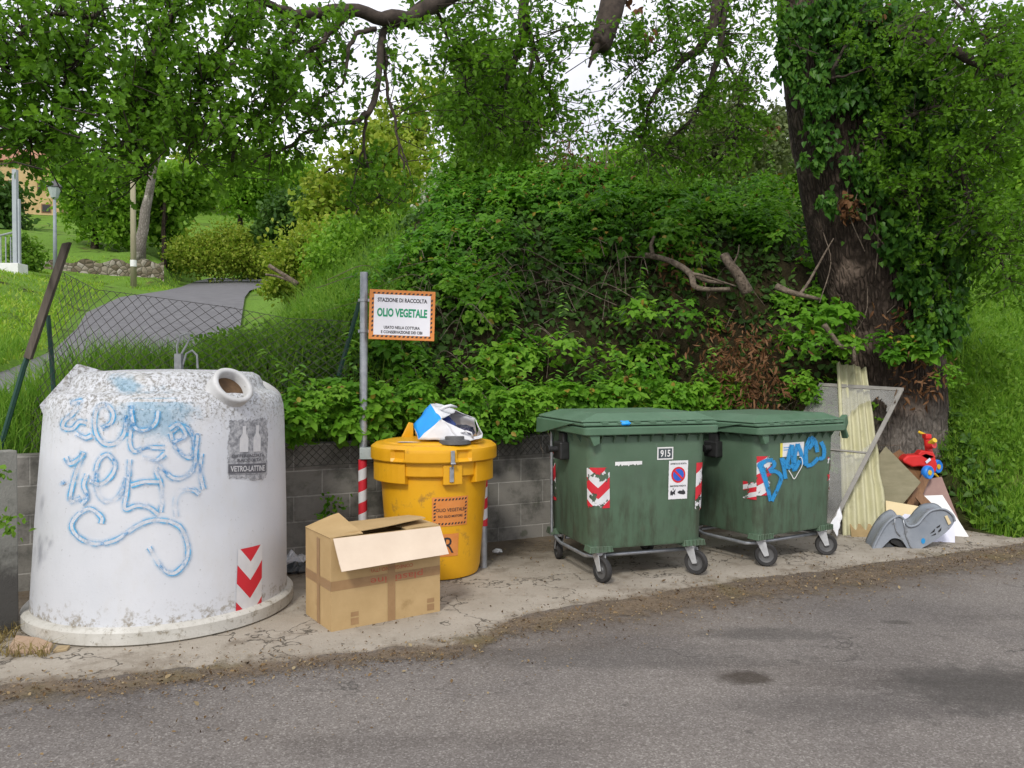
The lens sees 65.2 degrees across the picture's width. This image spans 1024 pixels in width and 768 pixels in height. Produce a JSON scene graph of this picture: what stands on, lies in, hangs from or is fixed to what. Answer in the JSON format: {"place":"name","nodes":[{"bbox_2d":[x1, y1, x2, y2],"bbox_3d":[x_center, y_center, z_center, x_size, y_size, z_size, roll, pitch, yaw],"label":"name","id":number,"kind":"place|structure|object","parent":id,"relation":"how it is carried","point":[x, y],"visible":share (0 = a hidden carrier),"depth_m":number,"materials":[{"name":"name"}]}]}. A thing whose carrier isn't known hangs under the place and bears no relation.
{"place":"outdoors","nodes":[
{"label":"outdoors","id":0,"kind":"place"},
{"bbox_2d":[0,249,260,364],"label":"lawn","id":1,"kind":"structure","parent":0,"point":[30,310],"depth_m":18.38,"materials":[{"name":"green plant"}]},
{"bbox_2d":[0,169,27,273],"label":"gate pillar","id":2,"kind":"structure","parent":1,"relation":"on","point":[16,265],"depth_m":23.88,"materials":[{"name":"grey paint"}]},
{"bbox_2d":[1,228,51,272],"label":"bush","id":3,"kind":"object","parent":1,"relation":"on","point":[32,257],"visible":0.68,"depth_m":25.80,"materials":[{"name":"green plant"}]},
{"bbox_2d":[0,543,1023,767],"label":"road","id":4,"kind":"structure","parent":0,"point":[929,676],"depth_m":4.17,"materials":[{"name":"grey asphalt"}]},
{"bbox_2d":[0,518,1023,684],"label":"pavement","id":5,"kind":"structure","parent":0,"point":[460,612],"depth_m":6.01,"materials":[{"name":"concrete"}]},
{"bbox_2d":[0,449,18,632],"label":"concrete slab","id":6,"kind":"structure","parent":5,"relation":"on","point":[9,613],"depth_m":5.18,"materials":[{"name":"grey concrete"}]},
{"bbox_2d":[0,465,11,482],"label":"weed","id":7,"kind":"object","parent":6,"relation":"attached to","point":[3,476],"visible":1,"depth_m":4.91,"materials":[{"name":"green plant"}]},
{"bbox_2d":[0,506,35,541],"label":"weed","id":8,"kind":"object","parent":6,"relation":"attached to","point":[11,529],"visible":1,"depth_m":4.89,"materials":[{"name":"green plant"}]},
{"bbox_2d":[9,635,52,653],"bbox_3d":[-2.945,1.596,4.913,0.237,0.028,0.372,0,1,-22],"label":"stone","id":9,"kind":"object","parent":5,"relation":"on","point":[25,640],"visible":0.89,"depth_m":4.88,"materials":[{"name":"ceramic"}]},
{"bbox_2d":[0,621,65,657],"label":"dry grass","id":10,"kind":"structure","parent":5,"relation":"on","point":[30,648],"depth_m":4.78,"materials":[{"name":"plant"}]},
{"bbox_2d":[53,645,69,652],"bbox_3d":[-2.723,1.603,4.843,0.075,0.018,0.098,0,1,-15],"label":"tile fragment","id":11,"kind":"object","parent":5,"relation":"on","point":[61,648],"visible":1,"depth_m":4.82,"materials":[{"name":"beige stone"}]},
{"bbox_2d":[20,332,292,646],"bbox_3d":[-2.505,0.607,5.760,1.786,1.982,1.786,0,1,0],"label":"glass recycling bell","id":12,"kind":"object","parent":5,"relation":"on","point":[160,512],"visible":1,"depth_m":5.07,"materials":[{"name":"white plastic"}]},
{"bbox_2d":[17,433,553,591],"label":"block wall","id":13,"kind":"structure","parent":5,"relation":"on","point":[518,496],"depth_m":7.28,"materials":[{"name":"grey concrete"}]},
{"bbox_2d":[314,492,352,518],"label":"weed","id":14,"kind":"object","parent":13,"relation":"attached to","point":[325,507],"visible":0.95,"depth_m":6.95,"materials":[{"name":"green plant"}]},
{"bbox_2d":[285,431,549,467],"bbox_3d":[-0.046,0.601,7.952,4.373,0.268,0.040,0,1,-27],"label":"chain link fence","id":15,"kind":"object","parent":13,"relation":"attached to","point":[401,436],"visible":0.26,"depth_m":7.21,"materials":[{"name":"metal"}]},
{"bbox_2d":[287,561,305,573],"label":"plastic litter","id":16,"kind":"object","parent":5,"relation":"on","point":[294,567],"visible":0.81,"depth_m":6.69,"materials":[{"name":"black plastic"}]},
{"bbox_2d":[287,550,305,564],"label":"plastic litter","id":17,"kind":"object","parent":5,"relation":"on","point":[292,556],"visible":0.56,"depth_m":7.00,"materials":[{"name":"white plastic"}]},
{"bbox_2d":[305,513,448,631],"bbox_3d":[-0.937,1.258,5.552,0.820,0.686,0.582,-1,1,-34],"label":"cardboard box","id":18,"kind":"object","parent":5,"relation":"on","point":[359,573],"visible":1,"depth_m":5.39,"materials":[{"name":"brown cardboard"}]},
{"bbox_2d":[358,272,435,519],"bbox_3d":[-1.007,0.302,6.974,0.680,2.556,0.149,0,1,0],"label":"sign post","id":19,"kind":"object","parent":5,"relation":"on","point":[400,315],"visible":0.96,"depth_m":6.95,"materials":[{"name":"metal"}]},
{"bbox_2d":[371,422,496,579],"bbox_3d":[-0.660,0.958,6.785,1.060,1.249,1.060,0,1,0],"label":"oil collection drum","id":20,"kind":"object","parent":5,"relation":"on","point":[442,483],"visible":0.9,"depth_m":6.41,"materials":[{"name":"yellow plastic"}]},
{"bbox_2d":[413,403,482,440],"bbox_3d":[-0.543,0.321,6.682,0.603,0.319,0.608,0,1,0],"label":"shopping bag","id":21,"kind":"object","parent":20,"relation":"on","point":[436,421],"visible":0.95,"depth_m":6.53,"materials":[{"name":"white plastic"}]},
{"bbox_2d":[479,480,487,567],"bbox_3d":[-0.248,1.081,6.895,0.075,1.000,0.075,0,1,0],"label":"striped post","id":22,"kind":"object","parent":5,"relation":"on","point":[483,559],"visible":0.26,"depth_m":6.87,"materials":[{"name":"metal"}]},
{"bbox_2d":[492,548,501,552],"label":"plastic litter","id":23,"kind":"object","parent":5,"relation":"on","point":[495,550],"visible":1,"depth_m":7.46,"materials":[{"name":"white plastic"}]},
{"bbox_2d":[0,0,1023,503],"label":"oak tree","id":24,"kind":"object","parent":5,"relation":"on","point":[74,62],"visible":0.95,"depth_m":7.62,"materials":[{"name":"green plant"}]},
{"bbox_2d":[769,0,991,359],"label":"ivy","id":25,"kind":"object","parent":24,"relation":"attached to","point":[816,96],"visible":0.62,"depth_m":8.96,"materials":[{"name":"green plant"}]},
{"bbox_2d":[0,547,1023,699],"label":"dirt","id":26,"kind":"structure","parent":5,"relation":"on","point":[141,681],"depth_m":5.35,"materials":[{"name":"brown soil"}]},
{"bbox_2d":[0,531,1023,765],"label":"leaf litter","id":27,"kind":"object","parent":26,"relation":"on","point":[219,674],"visible":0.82,"depth_m":4.93,"materials":[{"name":"brown plant"}]},
{"bbox_2d":[536,407,717,582],"bbox_3d":[0.970,0.904,6.945,1.384,1.352,1.125,0,1,-18],"label":"wheeled bin","id":28,"kind":"object","parent":5,"relation":"on","point":[616,483],"visible":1,"depth_m":6.51,"materials":[{"name":"green plastic"}]},
{"bbox_2d":[620,421,630,424],"bbox_3d":[0.895,0.310,6.355,0.102,0.041,0.046,0,1,0],"label":"plastic scrap","id":29,"kind":"object","parent":28,"relation":"on","point":[625,423],"visible":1,"depth_m":6.34,"materials":[{"name":"blue plastic"}]},
{"bbox_2d":[694,409,848,565],"bbox_3d":[2.314,0.916,7.501,1.354,1.311,1.074,-1,1,-31],"label":"wheeled bin","id":30,"kind":"object","parent":5,"relation":"on","point":[765,476],"visible":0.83,"depth_m":7.09,"materials":[{"name":"green plastic"}]},
{"bbox_2d":[796,383,903,534],"bbox_3d":[3.400,0.770,8.723,1.730,1.552,0.827,-1,1,-34],"label":"fly screen","id":31,"kind":"object","parent":5,"relation":"on","point":[900,390],"visible":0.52,"depth_m":8.66,"materials":[{"name":"metal"}]},
{"bbox_2d":[831,507,841,535],"bbox_3d":[3.253,1.372,7.988,0.189,0.278,0.071,-1,1,-37],"label":"plastic rag","id":32,"kind":"object","parent":31,"relation":"hanging from","point":[836,520],"visible":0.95,"depth_m":7.99,"materials":[{"name":"white plastic"}]},
{"bbox_2d":[836,361,885,535],"bbox_3d":[3.791,0.701,8.750,0.461,1.916,1.238,0,1,16],"label":"corrugated sheet","id":33,"kind":"object","parent":5,"relation":"on","point":[865,506],"visible":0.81,"depth_m":8.69,"materials":[{"name":"plastic"}]},
{"bbox_2d":[850,524,871,536],"bbox_3d":[3.665,1.555,8.181,0.453,0.199,0.302,0,1,0],"label":"cardboard sheet","id":34,"kind":"object","parent":5,"relation":"on","point":[860,531],"visible":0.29,"depth_m":8.23,"materials":[{"name":"beige cardboard"}]},
{"bbox_2d":[879,446,920,503],"bbox_3d":[4.162,0.983,8.615,0.425,0.588,0.328,0,1,24],"label":"plywood board","id":35,"kind":"object","parent":5,"relation":"on","point":[901,482],"visible":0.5,"depth_m":8.59,"materials":[{"name":"beige wood"}]},
{"bbox_2d":[885,501,917,515],"bbox_3d":[4.079,1.364,8.212,0.469,0.282,0.246,0,1,16],"label":"beige board","id":36,"kind":"object","parent":5,"relation":"on","point":[901,509],"visible":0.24,"depth_m":8.30,"materials":[{"name":"beige wood"}]},
{"bbox_2d":[865,503,955,548],"bbox_3d":[3.856,1.415,7.775,0.852,0.477,0.299,0,1,0],"label":"child seat","id":37,"kind":"object","parent":5,"relation":"on","point":[922,525],"visible":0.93,"depth_m":7.64,"materials":[{"name":"grey plastic"}]},
{"bbox_2d":[893,449,930,505],"bbox_3d":[4.414,1.113,8.666,0.462,0.744,0.708,0,1,0],"label":"broken cabinet","id":38,"kind":"object","parent":5,"relation":"on","point":[916,497],"visible":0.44,"depth_m":8.62,"materials":[{"name":"brown wood"}]},
{"bbox_2d":[899,431,942,479],"bbox_3d":[4.525,0.778,8.794,0.506,0.514,0.352,0,1,0],"label":"ride on toy","id":39,"kind":"object","parent":38,"relation":"on","point":[928,463],"visible":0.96,"depth_m":8.73,"materials":[{"name":"red plastic"}]},
{"bbox_2d":[903,514,954,542],"bbox_3d":[4.155,1.462,8.021,0.593,0.282,0.213,0,1,9],"label":"white drawer front","id":40,"kind":"object","parent":5,"relation":"on","point":[948,535],"visible":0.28,"depth_m":7.96,"materials":[{"name":"plastic"}]},
{"bbox_2d":[923,477,958,519],"bbox_3d":[4.645,1.351,8.677,0.412,0.659,0.272,0,1,7],"label":"veneer board","id":41,"kind":"object","parent":5,"relation":"on","point":[936,486],"visible":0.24,"depth_m":8.75,"materials":[{"name":"pink wood"}]},
{"bbox_2d":[925,495,968,536],"bbox_3d":[4.535,1.391,8.374,0.174,0.416,0.464,0,1,-17],"label":"white board","id":42,"kind":"object","parent":5,"relation":"on","point":[940,500],"visible":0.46,"depth_m":8.42,"materials":[{"name":"paint"}]},
{"bbox_2d":[0,174,1023,535],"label":"terrain","id":43,"kind":"structure","parent":0,"point":[84,250],"depth_m":9.89,"materials":[{"name":"green plant"}]},
{"bbox_2d":[0,136,34,149],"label":"leafy tree","id":44,"kind":"object","parent":43,"relation":"on","point":[9,145],"visible":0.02,"depth_m":59.34,"materials":[{"name":"green plant"}]},
{"bbox_2d":[0,170,51,231],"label":"dark tree","id":45,"kind":"object","parent":43,"relation":"on","point":[6,206],"visible":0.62,"depth_m":43.70,"materials":[{"name":"green plant"}]},
{"bbox_2d":[0,148,67,214],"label":"house","id":46,"kind":"structure","parent":43,"relation":"on","point":[42,205],"depth_m":54.43,"materials":[{"name":"paint"}]},
{"bbox_2d":[41,204,50,212],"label":"window","id":47,"kind":"structure","parent":46,"relation":"in","point":[44,207],"depth_m":54.52,"materials":[{"name":"grey glass"}]},
{"bbox_2d":[46,179,62,267],"bbox_3d":[-15.955,-5.359,27.923,0.480,3.560,0.480,0,1,-22],"label":"street lamp","id":48,"kind":"object","parent":43,"relation":"on","point":[54,190],"visible":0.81,"depth_m":27.87,"materials":[{"name":"grey metal"}]},
{"bbox_2d":[35,148,160,251],"bbox_3d":[-19.008,-8.472,36.815,5.236,6.266,4.890,-1,1,-33],"label":"leafy tree","id":49,"kind":"object","parent":43,"relation":"on","point":[116,227],"visible":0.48,"depth_m":36.25,"materials":[{"name":"green plant"}]},
{"bbox_2d":[41,259,163,280],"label":"dry stone wall","id":50,"kind":"structure","parent":43,"relation":"on","point":[147,268],"depth_m":32.20,"materials":[{"name":"grey stone"}]},
{"bbox_2d":[0,278,262,391],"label":"lane","id":51,"kind":"structure","parent":43,"relation":"on","point":[227,293],"depth_m":18.34,"materials":[{"name":"grey asphalt"}]},
{"bbox_2d":[130,181,136,288],"bbox_3d":[-14.637,-5.697,30.918,0.241,4.420,0.241,0,1,0],"label":"wooden pole","id":52,"kind":"object","parent":43,"relation":"on","point":[133,270],"visible":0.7,"depth_m":30.84,"materials":[{"name":"brown wood"}]},
{"bbox_2d":[100,69,203,260],"bbox_3d":[-15.081,-9.434,34.151,4.781,8.906,3.863,0,1,-23],"label":"bare trunk tree","id":53,"kind":"object","parent":43,"relation":"on","point":[143,226],"visible":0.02,"depth_m":33.73,"materials":[{"name":"grey plant"}]},
{"bbox_2d":[0,242,359,450],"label":"chain link fence","id":54,"kind":"object","parent":43,"relation":"on","point":[43,317],"visible":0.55,"depth_m":6.34,"materials":[{"name":"grey metal"}]},
{"bbox_2d":[136,154,240,269],"bbox_3d":[-16.351,-8.294,39.609,4.136,6.342,5.769,1,1,39],"label":"dark tree","id":55,"kind":"object","parent":43,"relation":"on","point":[171,207],"visible":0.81,"depth_m":38.40,"materials":[{"name":"green plant"}]},
{"bbox_2d":[157,231,267,280],"bbox_3d":[-14.955,-6.353,42.026,7.997,2.461,5.159,-1,1,-36],"label":"bush","id":56,"kind":"object","parent":43,"relation":"on","point":[171,263],"visible":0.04,"depth_m":38.95,"materials":[{"name":"green plant"}]},
{"bbox_2d":[0,205,426,453],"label":"tall grass","id":57,"kind":"structure","parent":43,"relation":"on","point":[27,397],"depth_m":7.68,"materials":[{"name":"green plant"}]},
{"bbox_2d":[155,217,282,282],"bbox_3d":[-12.977,-5.926,36.796,6.689,3.601,5.597,0,1,0],"label":"bush","id":58,"kind":"object","parent":43,"relation":"on","point":[231,247],"visible":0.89,"depth_m":36.18,"materials":[{"name":"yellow plant"}]},
{"bbox_2d":[106,139,384,213],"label":"tall tree","id":59,"kind":"object","parent":43,"relation":"on","point":[317,163],"depth_m":60.16,"materials":[{"name":"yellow plant"}]},
{"bbox_2d":[190,137,328,235],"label":"slender tree","id":60,"kind":"object","parent":43,"relation":"on","point":[243,197],"visible":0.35,"depth_m":48.62,"materials":[{"name":"green plant"}]},
{"bbox_2d":[265,264,298,286],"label":"dead branch","id":61,"kind":"object","parent":43,"relation":"on","point":[286,277],"visible":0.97,"depth_m":13.94,"materials":[{"name":"brown wood"}]},
{"bbox_2d":[246,169,336,246],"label":"dark tree","id":62,"kind":"object","parent":43,"relation":"on","point":[277,209],"visible":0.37,"depth_m":35.19,"materials":[{"name":"green plant"}]},
{"bbox_2d":[252,207,336,306],"bbox_3d":[-3.869,-2.314,15.038,1.981,2.085,2.073,0,1,0],"label":"bush","id":63,"kind":"object","parent":43,"relation":"on","point":[284,260],"visible":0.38,"depth_m":14.57,"materials":[{"name":"green plant"}]},
{"bbox_2d":[295,203,419,286],"bbox_3d":[-2.314,-2.108,12.889,2.304,1.608,2.213,0,1,-19],"label":"bush","id":64,"kind":"object","parent":43,"relation":"on","point":[334,239],"visible":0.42,"depth_m":12.30,"materials":[{"name":"green plant"}]},
{"bbox_2d":[287,110,431,234],"bbox_3d":[-4.725,-6.048,26.119,5.134,5.596,3.806,0,1,0],"label":"leafy tree","id":65,"kind":"object","parent":43,"relation":"on","point":[324,192],"visible":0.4,"depth_m":25.40,"materials":[{"name":"green plant"}]},
{"bbox_2d":[358,53,454,193],"bbox_3d":[-3.676,-8.523,29.982,4.113,7.806,3.428,1,1,34],"label":"pale tree","id":66,"kind":"object","parent":43,"relation":"on","point":[421,137],"visible":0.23,"depth_m":29.47,"materials":[{"name":"green plant"}]},
{"bbox_2d":[398,152,453,214],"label":"bush","id":67,"kind":"object","parent":43,"relation":"on","point":[424,197],"visible":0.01,"depth_m":13.17,"materials":[{"name":"green plant"}]},
{"bbox_2d":[423,25,575,195],"bbox_3d":[-0.209,-3.989,12.397,2.402,3.216,2.064,0,1,0],"label":"bushy tree","id":68,"kind":"object","parent":43,"relation":"on","point":[514,80],"visible":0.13,"depth_m":12.16,"materials":[{"name":"green plant"}]},
{"bbox_2d":[256,138,822,406],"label":"nettles","id":69,"kind":"object","parent":43,"relation":"on","point":[507,218],"visible":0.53,"depth_m":9.01,"materials":[{"name":"green plant"}]},
{"bbox_2d":[281,148,966,473],"bbox_3d":[1.734,-1.244,9.953,7.846,4.991,6.694,0,1,0],"label":"bramble thicket","id":70,"kind":"object","parent":43,"relation":"on","point":[304,422],"visible":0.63,"depth_m":9.13,"materials":[{"name":"green plant"}]},
{"bbox_2d":[280,151,955,460],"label":"yellowed leaves","id":71,"kind":"object","parent":70,"relation":"on","point":[626,378],"visible":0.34,"depth_m":9.20,"materials":[{"name":"yellow plant"}]},
{"bbox_2d":[639,235,735,291],"bbox_3d":[2.060,-1.444,9.537,1.176,0.733,0.296,0,1,24],"label":"dead branch","id":72,"kind":"object","parent":70,"relation":"on","point":[690,274],"visible":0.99,"depth_m":9.47,"materials":[{"name":"brown wood"}]},
{"bbox_2d":[720,245,752,294],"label":"dead branch","id":73,"kind":"object","parent":70,"relation":"on","point":[744,286],"visible":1,"depth_m":9.45,"materials":[{"name":"brown wood"}]},
{"bbox_2d":[774,238,833,300],"bbox_3d":[3.322,-1.297,9.087,0.654,0.715,0.124,0,1,11],"label":"dead branch","id":74,"kind":"object","parent":70,"relation":"on","point":[784,289],"visible":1,"depth_m":9.07,"materials":[{"name":"brown wood"}]},
{"bbox_2d":[822,323,855,361],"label":"dead branch","id":75,"kind":"object","parent":70,"relation":"on","point":[826,328],"visible":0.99,"depth_m":8.88,"materials":[{"name":"brown wood"}]},
{"bbox_2d":[313,107,963,478],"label":"bramble canes","id":76,"kind":"object","parent":43,"relation":"on","point":[625,276],"visible":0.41,"depth_m":9.15,"materials":[{"name":"plant"}]},
{"bbox_2d":[515,112,969,413],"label":"dry leaves","id":77,"kind":"object","parent":76,"relation":"hanging from","point":[754,351],"visible":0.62,"depth_m":8.96,"materials":[{"name":"brown plant"}]},
{"bbox_2d":[281,175,1019,537],"bbox_3d":[1.493,-0.947,10.397,7.570,5.068,5.721,0,1,0],"label":"ground ivy","id":78,"kind":"object","parent":43,"relation":"on","point":[577,303],"visible":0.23,"depth_m":9.63,"materials":[{"name":"green plant"}]},
{"bbox_2d":[581,138,798,197],"bbox_3d":[6.803,-7.616,27.670,11.238,3.516,4.145,0,1,0],"label":"leafy tree","id":79,"kind":"object","parent":43,"relation":"on","point":[787,178],"visible":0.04,"depth_m":27.30,"materials":[{"name":"green plant"}]},
{"bbox_2d":[621,60,795,187],"bbox_3d":[4.171,-4.992,16.162,4.100,2.984,2.677,0,1,0],"label":"olive tree","id":80,"kind":"object","parent":43,"relation":"on","point":[780,147],"visible":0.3,"depth_m":15.78,"materials":[{"name":"green plant"}]},
{"bbox_2d":[937,254,1023,537],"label":"bank grass","id":81,"kind":"structure","parent":43,"relation":"on","point":[977,378],"depth_m":9.46,"materials":[{"name":"green plant"}]},
{"bbox_2d":[940,0,1023,209],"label":"leafy tree","id":82,"kind":"object","parent":43,"relation":"on","point":[968,50],"visible":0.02,"depth_m":21.24,"materials":[{"name":"green plant"}]},
{"bbox_2d":[951,62,1023,251],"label":"leafy tree","id":83,"kind":"object","parent":43,"relation":"on","point":[1018,165],"visible":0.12,"depth_m":17.37,"materials":[{"name":"green plant"}]},
{"bbox_2d":[0,0,1023,176],"label":"sky","id":84,"kind":"structure","parent":0,"point":[578,77],"materials":[{"name":"white"}]}
]}

